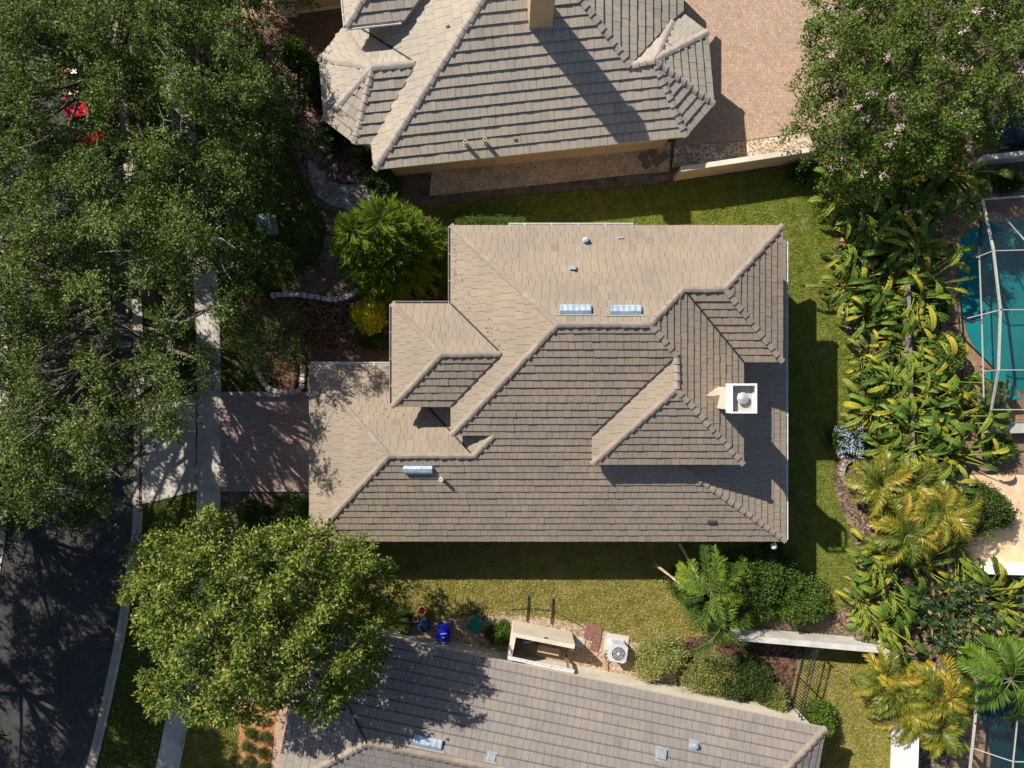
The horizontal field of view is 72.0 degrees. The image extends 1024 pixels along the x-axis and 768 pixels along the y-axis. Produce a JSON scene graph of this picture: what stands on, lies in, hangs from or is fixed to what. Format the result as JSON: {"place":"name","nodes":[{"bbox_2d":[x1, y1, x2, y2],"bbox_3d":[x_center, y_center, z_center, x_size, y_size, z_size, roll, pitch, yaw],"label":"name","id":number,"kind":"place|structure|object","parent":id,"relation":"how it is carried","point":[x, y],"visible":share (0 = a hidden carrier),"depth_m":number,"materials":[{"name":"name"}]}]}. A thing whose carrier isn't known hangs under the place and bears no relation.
{"place":"outdoors","nodes":[
{"label":"outdoors","id":0,"kind":"place"},
{"bbox_2d":[0,0,133,767],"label":"road","id":1,"kind":"structure","parent":0,"point":[58,621],"depth_m":35.49,"materials":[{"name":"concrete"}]},
{"bbox_2d":[156,0,221,767],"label":"sidewalk","id":2,"kind":"structure","parent":0,"point":[208,474],"depth_m":35.40,"materials":[{"name":"concrete"}]},
{"bbox_2d":[175,711,239,767],"bbox_3d":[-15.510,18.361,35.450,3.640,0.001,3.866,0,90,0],"label":"front lawn","id":3,"kind":"structure","parent":0,"point":[209,741],"depth_m":35.45,"materials":[{"name":"green plant"}]},
{"bbox_2d":[219,303,265,391],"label":"front lawn","id":4,"kind":"structure","parent":0,"point":[238,384],"depth_m":35.44,"materials":[{"name":"green plant"}]},
{"bbox_2d":[195,63,324,300],"bbox_3d":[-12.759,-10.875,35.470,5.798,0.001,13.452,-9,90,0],"label":"front lawn","id":5,"kind":"structure","parent":0,"point":[308,254],"depth_m":35.47,"materials":[{"name":"green plant"}]},
{"bbox_2d":[45,103,299,295],"bbox_3d":[-14.334,-7.513,30.601,9.649,11.474,8.040,0,90,0],"label":"live oak","id":6,"kind":"object","parent":5,"relation":"on","point":[199,236],"visible":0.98,"depth_m":27.99,"materials":[{"name":"green plant"}]},
{"bbox_2d":[111,0,332,213],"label":"live oak","id":7,"kind":"object","parent":5,"relation":"on","point":[222,89],"visible":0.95,"depth_m":28.43,"materials":[{"name":"green plant"}]},
{"bbox_2d":[221,392,309,491],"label":"driveway","id":8,"kind":"structure","parent":0,"point":[265,446],"depth_m":35.41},
{"bbox_2d":[276,0,715,175],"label":"tiled house","id":9,"kind":"structure","parent":0,"point":[408,87],"depth_m":31.67,"materials":[{"name":"grey tile"}]},
{"bbox_2d":[330,541,759,643],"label":"side lawn","id":10,"kind":"structure","parent":0,"point":[546,577],"depth_m":35.45,"materials":[{"name":"green plant"}]},
{"bbox_2d":[673,542,746,633],"bbox_3d":[9.307,9.487,33.403,3.478,4.193,4.634,0,90,0],"label":"feather palm","id":11,"kind":"object","parent":10,"relation":"on","point":[720,578],"visible":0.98,"depth_m":32.54,"materials":[{"name":"green plant"}]},
{"bbox_2d":[683,581,752,657],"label":"feather palm","id":12,"kind":"object","parent":10,"relation":"on","point":[714,638],"visible":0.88,"depth_m":32.88,"materials":[{"name":"green plant"}]},
{"bbox_2d":[96,0,1023,767],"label":"ground","id":13,"kind":"structure","parent":0,"point":[322,276],"depth_m":35.50,"materials":[{"name":"soil"}]},
{"bbox_2d":[86,0,139,767],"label":"gutter strip","id":14,"kind":"object","parent":13,"relation":"on","point":[122,611],"visible":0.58,"depth_m":35.48,"materials":[{"name":"concrete"}]},
{"bbox_2d":[92,512,142,767],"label":"kerb","id":15,"kind":"structure","parent":14,"relation":"on","point":[116,670],"depth_m":35.38,"materials":[{"name":"concrete"}]},
{"bbox_2d":[96,0,196,767],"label":"grass verge","id":16,"kind":"object","parent":13,"relation":"on","point":[183,371],"depth_m":35.43,"materials":[{"name":"green plant"}]},
{"bbox_2d":[0,331,163,541],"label":"live oak","id":17,"kind":"object","parent":16,"relation":"on","point":[62,394],"visible":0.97,"depth_m":28.43,"materials":[{"name":"green plant"}]},
{"bbox_2d":[0,154,163,436],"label":"live oak","id":18,"kind":"object","parent":16,"relation":"on","point":[86,279],"visible":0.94,"depth_m":28.31,"materials":[{"name":"green plant"}]},
{"bbox_2d":[0,0,191,212],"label":"live oak","id":19,"kind":"object","parent":16,"relation":"on","point":[99,69],"visible":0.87,"depth_m":28.03,"materials":[{"name":"green plant"}]},
{"bbox_2d":[75,266,254,450],"bbox_3d":[-14.697,-1.679,30.922,6.364,9.446,8.317,20,90,0],"label":"live oak","id":20,"kind":"object","parent":16,"relation":"on","point":[151,351],"visible":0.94,"depth_m":28.52,"materials":[{"name":"green plant"}]},
{"bbox_2d":[142,393,196,503],"bbox_3d":[-17.249,3.250,35.455,2.703,0.080,5.600,0,90,0],"label":"driveway apron","id":21,"kind":"object","parent":13,"relation":"on","point":[165,474],"visible":0.79,"depth_m":35.41,"materials":[{"name":"concrete"}]},
{"bbox_2d":[233,493,279,541],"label":"leafy shrub","id":22,"kind":"object","parent":13,"relation":"on","point":[253,511],"visible":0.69,"depth_m":34.64,"materials":[{"name":"green plant"}]},
{"bbox_2d":[106,501,409,731],"bbox_3d":[-11.633,10.038,30.219,14.342,10.634,10.451,0,90,0],"label":"magnolia tree","id":23,"kind":"object","parent":13,"relation":"on","point":[284,590],"visible":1,"depth_m":27.65,"materials":[{"name":"green plant"}]},
{"bbox_2d":[237,699,283,767],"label":"mulch bed","id":24,"kind":"object","parent":13,"relation":"on","point":[269,744],"visible":0.33,"depth_m":35.45,"materials":[{"name":"brown soil"}]},
{"bbox_2d":[267,488,308,528],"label":"leafy shrub","id":25,"kind":"object","parent":13,"relation":"on","point":[290,505],"visible":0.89,"depth_m":34.59,"materials":[{"name":"green plant"}]},
{"bbox_2d":[240,13,342,45],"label":"walkway","id":26,"kind":"structure","parent":13,"relation":"on","point":[321,28],"depth_m":35.45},
{"bbox_2d":[263,44,386,214],"bbox_3d":[-9.424,-12.649,35.465,4.054,0.001,9.063,-20,90,0],"label":"mulch bed","id":27,"kind":"object","parent":13,"relation":"on","point":[344,166],"visible":0.35,"depth_m":35.47,"materials":[{"name":"brown soil"}]},
{"bbox_2d":[277,34,316,79],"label":"leafy shrub","id":28,"kind":"object","parent":27,"relation":"on","point":[294,50],"visible":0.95,"depth_m":34.13,"materials":[{"name":"green plant"}]},
{"bbox_2d":[308,160,380,209],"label":"stone path","id":29,"kind":"structure","parent":27,"relation":"on","point":[325,185],"depth_m":35.44,"materials":[{"name":"grey stone"}]},
{"bbox_2d":[221,214,457,390],"bbox_3d":[-8.427,-3.395,35.450,14.218,0.001,5.749,-20,90,0],"label":"mulch bed","id":30,"kind":"object","parent":13,"relation":"on","point":[316,334],"visible":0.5,"depth_m":35.45,"materials":[{"name":"brown soil"}]},
{"bbox_2d":[219,296,319,386],"bbox_3d":[-11.379,-2.008,32.682,4.742,5.687,4.310,0,90,0],"label":"holly tree","id":31,"kind":"object","parent":30,"relation":"on","point":[282,338],"visible":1,"depth_m":32.02,"materials":[{"name":"green plant"}]},
{"bbox_2d":[349,298,388,336],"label":"yellow shrub","id":32,"kind":"object","parent":30,"relation":"on","point":[368,318],"visible":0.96,"depth_m":34.47,"materials":[{"name":"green plant"}]},
{"bbox_2d":[307,349,388,390],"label":"walkway","id":33,"kind":"structure","parent":13,"relation":"on","point":[353,355],"depth_m":35.41,"materials":[{"name":"grey concrete"}]},
{"bbox_2d":[328,189,447,311],"bbox_3d":[-5.800,-6.220,32.299,5.990,6.445,5.618,33,90,0],"label":"norfolk pine","id":34,"kind":"object","parent":13,"relation":"on","point":[388,247],"visible":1,"depth_m":31.36,"materials":[{"name":"green plant"}]},
{"bbox_2d":[394,611,675,684],"bbox_3d":[1.101,13.091,35.470,15.366,0.001,3.520,10,90,0],"label":"side bed","id":35,"kind":"object","parent":13,"relation":"on","point":[460,628],"visible":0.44,"depth_m":35.47,"materials":[{"name":"beige gravel"}]},
{"bbox_2d":[507,621,574,667],"bbox_3d":[1.384,12.896,34.625,3.085,1.750,1.505,10,90,0],"label":"walled enclosure","id":36,"kind":"object","parent":35,"relation":"on","point":[549,637],"visible":0.93,"depth_m":34.54,"materials":[{"name":"paint"}]},
{"bbox_2d":[631,629,692,684],"bbox_3d":[7.420,13.591,34.618,3.198,1.811,2.935,0,90,0],"label":"variegated shrub","id":37,"kind":"object","parent":35,"relation":"on","point":[661,656],"visible":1,"depth_m":34.65,"materials":[{"name":"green plant"}]},
{"bbox_2d":[307,223,787,549],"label":"tiled house","id":38,"kind":"structure","parent":13,"relation":"on","point":[625,382],"depth_m":29.97,"materials":[{"name":"beige tile"}]},
{"bbox_2d":[429,142,670,195],"bbox_3d":[1.921,-10.791,35.460,12.367,0.001,1.467,-6,90,0],"label":"gravel strip","id":39,"kind":"object","parent":13,"relation":"on","point":[531,173],"visible":0.86,"depth_m":35.46,"materials":[{"name":"brown gravel"}]},
{"bbox_2d":[278,622,827,767],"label":"tiled house","id":40,"kind":"structure","parent":13,"relation":"on","point":[532,712],"depth_m":31.93,"materials":[{"name":"tile"}]},
{"bbox_2d":[675,629,796,705],"bbox_3d":[11.280,14.503,35.468,6.446,0.001,4.512,0,90,0],"label":"side bed","id":41,"kind":"object","parent":13,"relation":"on","point":[780,659],"visible":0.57,"depth_m":35.47,"materials":[{"name":"brown soil"}]},
{"bbox_2d":[676,646,742,698],"bbox_3d":[9.777,14.229,34.757,3.434,1.528,2.688,0,90,0],"label":"variegated shrub","id":42,"kind":"object","parent":41,"relation":"on","point":[712,669],"visible":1,"depth_m":34.54,"materials":[{"name":"green plant"}]},
{"bbox_2d":[714,645,777,704],"bbox_3d":[11.559,14.493,34.823,3.157,1.573,2.872,0,90,0],"label":"leafy shrub","id":43,"kind":"object","parent":41,"relation":"on","point":[755,674],"visible":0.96,"depth_m":34.63,"materials":[{"name":"green plant"}]},
{"bbox_2d":[672,133,813,167],"bbox_3d":[11.623,-11.802,35.450,7.296,0.001,1.043,-6,90,0],"label":"shell bed","id":44,"kind":"object","parent":13,"relation":"on","point":[691,155],"visible":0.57,"depth_m":35.45,"materials":[{"name":"beige gravel"}]},
{"bbox_2d":[673,145,828,180],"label":"garden wall","id":45,"kind":"structure","parent":13,"relation":"on","point":[736,164],"depth_m":34.19,"materials":[{"name":"beige paint"}]},
{"bbox_2d":[727,626,892,653],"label":"garden wall","id":46,"kind":"structure","parent":13,"relation":"on","point":[804,639],"depth_m":34.37,"materials":[{"name":"white paint"}]},
{"bbox_2d":[811,143,948,641],"bbox_3d":[18.641,1.224,35.465,7.513,0.001,26.731,0,90,0],"label":"mulch strip","id":47,"kind":"object","parent":13,"relation":"on","point":[840,622],"visible":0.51,"depth_m":35.47,"materials":[{"name":"brown soil"}]},
{"bbox_2d":[800,244,893,322],"bbox_3d":[16.650,-5.026,34.906,4.358,2.399,3.398,-37,90,0],"label":"bird of paradise","id":48,"kind":"object","parent":47,"relation":"on","point":[844,293],"visible":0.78,"depth_m":34.33,"materials":[{"name":"green plant"}]},
{"bbox_2d":[823,423,873,457],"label":"flowering shrub","id":49,"kind":"object","parent":47,"relation":"on","point":[844,438],"visible":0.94,"depth_m":34.71,"materials":[{"name":"blue plant"}]},
{"bbox_2d":[808,162,894,239],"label":"bird of paradise","id":50,"kind":"object","parent":47,"relation":"on","point":[824,209],"visible":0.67,"depth_m":34.24,"materials":[{"name":"green plant"}]},
{"bbox_2d":[820,212,890,279],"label":"bird of paradise","id":51,"kind":"object","parent":47,"relation":"on","point":[850,260],"visible":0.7,"depth_m":34.36,"materials":[{"name":"green plant"}]},
{"bbox_2d":[834,571,891,641],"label":"bird of paradise","id":52,"kind":"object","parent":47,"relation":"on","point":[867,619],"visible":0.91,"depth_m":34.51,"materials":[{"name":"green plant"}]},
{"bbox_2d":[844,330,890,384],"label":"bird of paradise","id":53,"kind":"object","parent":47,"relation":"on","point":[855,371],"visible":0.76,"depth_m":34.41,"materials":[{"name":"green plant"}]},
{"bbox_2d":[835,285,906,343],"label":"bird of paradise","id":54,"kind":"object","parent":47,"relation":"on","point":[861,310],"visible":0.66,"depth_m":34.52,"materials":[{"name":"green plant"}]},
{"bbox_2d":[826,140,927,229],"bbox_3d":[17.538,-9.959,34.885,5.326,2.482,4.154,27,90,0],"label":"bird of paradise","id":55,"kind":"object","parent":47,"relation":"on","point":[847,198],"visible":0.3,"depth_m":34.12,"materials":[{"name":"green plant"}]},
{"bbox_2d":[839,361,917,442],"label":"bird of paradise","id":56,"kind":"object","parent":47,"relation":"on","point":[858,396],"visible":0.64,"depth_m":34.36,"materials":[{"name":"green plant"}]},
{"bbox_2d":[841,447,916,518],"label":"golden palm","id":57,"kind":"object","parent":47,"relation":"on","point":[885,476],"visible":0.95,"depth_m":33.31,"materials":[{"name":"plant"}]},
{"bbox_2d":[841,524,920,603],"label":"bird of paradise","id":58,"kind":"object","parent":47,"relation":"on","point":[854,552],"visible":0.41,"depth_m":34.40,"materials":[{"name":"green plant"}]},
{"bbox_2d":[844,550,924,631],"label":"bird of paradise","id":59,"kind":"object","parent":47,"relation":"on","point":[864,588],"visible":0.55,"depth_m":34.39,"materials":[{"name":"green plant"}]},
{"bbox_2d":[844,249,929,320],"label":"bird of paradise","id":60,"kind":"object","parent":47,"relation":"on","point":[879,299],"visible":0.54,"depth_m":34.05,"materials":[{"name":"green plant"}]},
{"bbox_2d":[848,581,927,672],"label":"bird of paradise","id":61,"kind":"object","parent":47,"relation":"on","point":[882,617],"visible":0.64,"depth_m":34.54,"materials":[{"name":"green plant"}]},
{"bbox_2d":[842,215,934,292],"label":"bird of paradise","id":62,"kind":"object","parent":47,"relation":"on","point":[912,274],"visible":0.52,"depth_m":34.02,"materials":[{"name":"green plant"}]},
{"bbox_2d":[856,493,942,566],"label":"golden palm","id":63,"kind":"object","parent":47,"relation":"on","point":[909,535],"visible":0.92,"depth_m":33.14,"materials":[{"name":"plant"}]},
{"bbox_2d":[858,173,945,241],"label":"bird of paradise","id":64,"kind":"object","parent":47,"relation":"on","point":[894,209],"visible":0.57,"depth_m":34.19,"materials":[{"name":"green plant"}]},
{"bbox_2d":[894,205,914,465],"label":"garden wall","id":65,"kind":"structure","parent":47,"relation":"on","point":[908,338],"depth_m":34.44,"materials":[{"name":"grey concrete"}]},
{"bbox_2d":[872,307,937,379],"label":"bird of paradise","id":66,"kind":"object","parent":47,"relation":"on","point":[912,355],"visible":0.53,"depth_m":34.37,"materials":[{"name":"green plant"}]},
{"bbox_2d":[863,343,951,416],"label":"bird of paradise","id":67,"kind":"object","parent":47,"relation":"on","point":[917,392],"visible":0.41,"depth_m":34.02,"materials":[{"name":"green plant"}]},
{"bbox_2d":[864,283,951,344],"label":"bird of paradise","id":68,"kind":"object","parent":47,"relation":"on","point":[888,309],"visible":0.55,"depth_m":34.12,"materials":[{"name":"green plant"}]},
{"bbox_2d":[872,508,958,591],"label":"bird of paradise","id":69,"kind":"object","parent":47,"relation":"on","point":[921,580],"visible":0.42,"depth_m":34.39,"materials":[{"name":"green plant"}]},
{"bbox_2d":[877,450,956,509],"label":"golden palm","id":70,"kind":"object","parent":47,"relation":"on","point":[923,479],"visible":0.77,"depth_m":33.38,"materials":[{"name":"yellow plant"}]},
{"bbox_2d":[869,407,968,474],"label":"bird of paradise","id":71,"kind":"object","parent":47,"relation":"on","point":[937,426],"visible":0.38,"depth_m":33.97,"materials":[{"name":"green plant"}]},
{"bbox_2d":[871,358,976,449],"bbox_3d":[19.832,1.144,34.756,5.326,3.002,4.154,18,90,0],"label":"bird of paradise","id":72,"kind":"object","parent":47,"relation":"on","point":[955,382],"visible":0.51,"depth_m":33.82,"materials":[{"name":"green plant"}]},
{"bbox_2d":[878,232,976,337],"bbox_3d":[19.837,-4.860,34.559,4.450,3.474,4.412,-36,90,0],"label":"bird of paradise","id":73,"kind":"object","parent":47,"relation":"on","point":[954,258],"visible":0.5,"depth_m":33.95,"materials":[{"name":"green plant"}]},
{"bbox_2d":[878,199,981,295],"bbox_3d":[20.255,-6.678,34.603,4.909,3.451,4.344,-39,90,0],"label":"bird of paradise","id":74,"kind":"object","parent":47,"relation":"on","point":[909,220],"visible":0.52,"depth_m":33.73,"materials":[{"name":"green plant"}]},
{"bbox_2d":[900,476,984,549],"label":"golden palm","id":75,"kind":"object","parent":47,"relation":"on","point":[954,515],"visible":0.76,"depth_m":33.08,"materials":[{"name":"plant"}]},
{"bbox_2d":[917,330,972,378],"bbox_3d":[20.965,-1.345,34.485,2.117,2.249,2.664,41,90,0],"label":"leafy shrub","id":76,"kind":"object","parent":47,"relation":"on","point":[957,360],"visible":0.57,"depth_m":33.91,"materials":[{"name":"green plant"}]},
{"bbox_2d":[896,99,1013,211],"bbox_3d":[21.482,-10.904,34.494,5.042,3.715,5.085,16,90,0],"label":"bird of paradise","id":77,"kind":"object","parent":47,"relation":"on","point":[968,178],"visible":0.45,"depth_m":33.84,"materials":[{"name":"green plant"}]},
{"bbox_2d":[922,151,990,223],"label":"bird of paradise","id":78,"kind":"object","parent":47,"relation":"on","point":[949,207],"visible":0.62,"depth_m":34.63,"materials":[{"name":"green plant"}]},
{"bbox_2d":[912,573,1003,664],"bbox_3d":[21.443,11.315,34.361,4.555,2.345,4.420,0,90,0],"label":"rubber plant","id":79,"kind":"object","parent":47,"relation":"on","point":[944,607],"visible":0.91,"depth_m":33.76,"materials":[{"name":"green plant"}]},
{"bbox_2d":[906,374,1011,460],"bbox_3d":[21.725,1.544,34.695,4.633,3.244,4.256,8,90,0],"label":"bird of paradise","id":80,"kind":"object","parent":47,"relation":"on","point":[927,419],"visible":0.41,"depth_m":33.85,"materials":[{"name":"green plant"}]},
{"bbox_2d":[924,505,994,592],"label":"bird of paradise","id":81,"kind":"object","parent":47,"relation":"on","point":[959,554],"visible":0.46,"depth_m":34.59,"materials":[{"name":"green plant"}]},
{"bbox_2d":[914,334,1005,420],"bbox_3d":[21.863,-0.112,34.737,4.597,3.004,3.340,39,90,0],"label":"bird of paradise","id":82,"kind":"object","parent":47,"relation":"on","point":[953,344],"visible":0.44,"depth_m":33.96,"materials":[{"name":"green plant"}]},
{"bbox_2d":[920,410,1009,485],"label":"bird of paradise","id":83,"kind":"object","parent":47,"relation":"on","point":[943,454],"visible":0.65,"depth_m":33.86,"materials":[{"name":"green plant"}]},
{"bbox_2d":[849,643,936,719],"bbox_3d":[18.167,14.567,34.213,3.823,2.595,3.417,42,90,0],"label":"golden palm","id":84,"kind":"object","parent":13,"relation":"on","point":[886,679],"visible":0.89,"depth_m":33.46,"materials":[{"name":"yellow plant"}]},
{"bbox_2d":[773,0,1023,204],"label":"crape myrtle","id":85,"kind":"object","parent":13,"relation":"on","point":[889,82],"visible":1,"depth_m":29.47,"materials":[{"name":"green plant"}]},
{"bbox_2d":[890,717,918,767],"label":"garden wall","id":86,"kind":"structure","parent":13,"relation":"on","point":[904,755],"depth_m":34.30,"materials":[{"name":"white paint"}]},
{"bbox_2d":[860,633,951,767],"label":"mulch strip","id":87,"kind":"object","parent":13,"relation":"on","point":[941,761],"visible":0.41,"depth_m":35.46,"materials":[{"name":"brown soil"}]},
{"bbox_2d":[859,661,942,744],"bbox_3d":[18.923,15.644,34.190,3.737,2.638,3.513,-28,90,0],"label":"golden palm","id":88,"kind":"object","parent":87,"relation":"on","point":[913,724],"visible":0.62,"depth_m":33.36,"materials":[{"name":"yellow plant"}]},
{"bbox_2d":[898,703,967,760],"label":"golden palm","id":89,"kind":"object","parent":87,"relation":"on","point":[937,737],"visible":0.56,"depth_m":33.31,"materials":[{"name":"plant"}]},
{"bbox_2d":[908,651,984,731],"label":"golden palm","id":90,"kind":"object","parent":87,"relation":"on","point":[951,701],"visible":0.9,"depth_m":33.13,"materials":[{"name":"yellow plant"}]},
{"bbox_2d":[941,192,1023,474],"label":"pool deck","id":91,"kind":"structure","parent":13,"relation":"on","point":[1001,209],"depth_m":35.44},
{"bbox_2d":[939,373,1011,455],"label":"bird of paradise","id":92,"kind":"object","parent":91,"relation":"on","point":[946,398],"visible":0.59,"depth_m":34.18,"materials":[{"name":"green plant"}]},
{"bbox_2d":[947,195,1023,410],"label":"pool cage","id":93,"kind":"object","parent":91,"relation":"on","point":[982,210],"visible":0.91,"depth_m":32.91,"materials":[{"name":"beige metal"}]},
{"bbox_2d":[949,646,1023,767],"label":"pool deck","id":94,"kind":"structure","parent":13,"relation":"on","point":[982,760],"depth_m":35.44,"materials":[{"name":"grey concrete"}]},
{"bbox_2d":[950,554,1023,642],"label":"bird of paradise","id":95,"kind":"object","parent":13,"relation":"on","point":[1001,580],"visible":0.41,"depth_m":34.09,"materials":[{"name":"green plant"}]},
{"bbox_2d":[954,631,1023,723],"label":"queen palm","id":96,"kind":"object","parent":13,"relation":"on","point":[1014,667],"visible":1,"depth_m":31.79,"materials":[{"name":"green plant"}]},
{"bbox_2d":[420,169,858,627],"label":"back lawn","id":97,"kind":"structure","parent":0,"point":[800,360],"depth_m":35.45,"materials":[{"name":"green plant"}]},
{"bbox_2d":[714,541,806,622],"bbox_3d":[12.077,9.599,34.515,4.742,2.017,4.083,0,90,0],"label":"leafy shrub","id":98,"kind":"object","parent":97,"relation":"on","point":[767,575],"visible":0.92,"depth_m":34.23,"materials":[{"name":"green plant"}]},
{"bbox_2d":[773,572,832,629],"bbox_3d":[14.354,10.634,34.763,3.184,1.788,2.528,-24,90,0],"label":"leafy shrub","id":99,"kind":"object","parent":97,"relation":"on","point":[809,603],"visible":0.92,"depth_m":34.51,"materials":[{"name":"green plant"}]},
{"bbox_2d":[675,0,837,145],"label":"courtyard","id":100,"kind":"structure","parent":0,"point":[756,58],"depth_m":35.45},
{"bbox_2d":[790,635,890,767],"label":"lawn","id":101,"kind":"structure","parent":0,"point":[826,690],"depth_m":35.45,"materials":[{"name":"green plant"}]},
{"bbox_2d":[796,695,839,744],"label":"leafy shrub","id":102,"kind":"object","parent":101,"relation":"on","point":[820,712],"visible":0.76,"depth_m":34.52,"materials":[{"name":"green plant"}]},
{"bbox_2d":[947,475,1023,575],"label":"patio","id":103,"kind":"structure","parent":0,"point":[1005,545],"depth_m":35.43,"materials":[{"name":"beige concrete"}]},
{"bbox_2d":[960,480,1021,538],"bbox_3d":[23.549,6.172,34.481,3.132,2.122,2.960,0,90,0],"label":"leafy shrub","id":104,"kind":"object","parent":103,"relation":"on","point":[996,510],"visible":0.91,"depth_m":34.14,"materials":[{"name":"green plant"}]},
{"bbox_2d":[958,218,1023,393],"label":"pool water","id":105,"kind":"structure","parent":0,"point":[1010,264],"depth_m":35.42,"materials":[{"name":"teal liquid"}]},
{"bbox_2d":[978,674,1023,767],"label":"pool water","id":106,"kind":"structure","parent":0,"point":[1000,734],"depth_m":35.42,"materials":[{"name":"blue liquid"}]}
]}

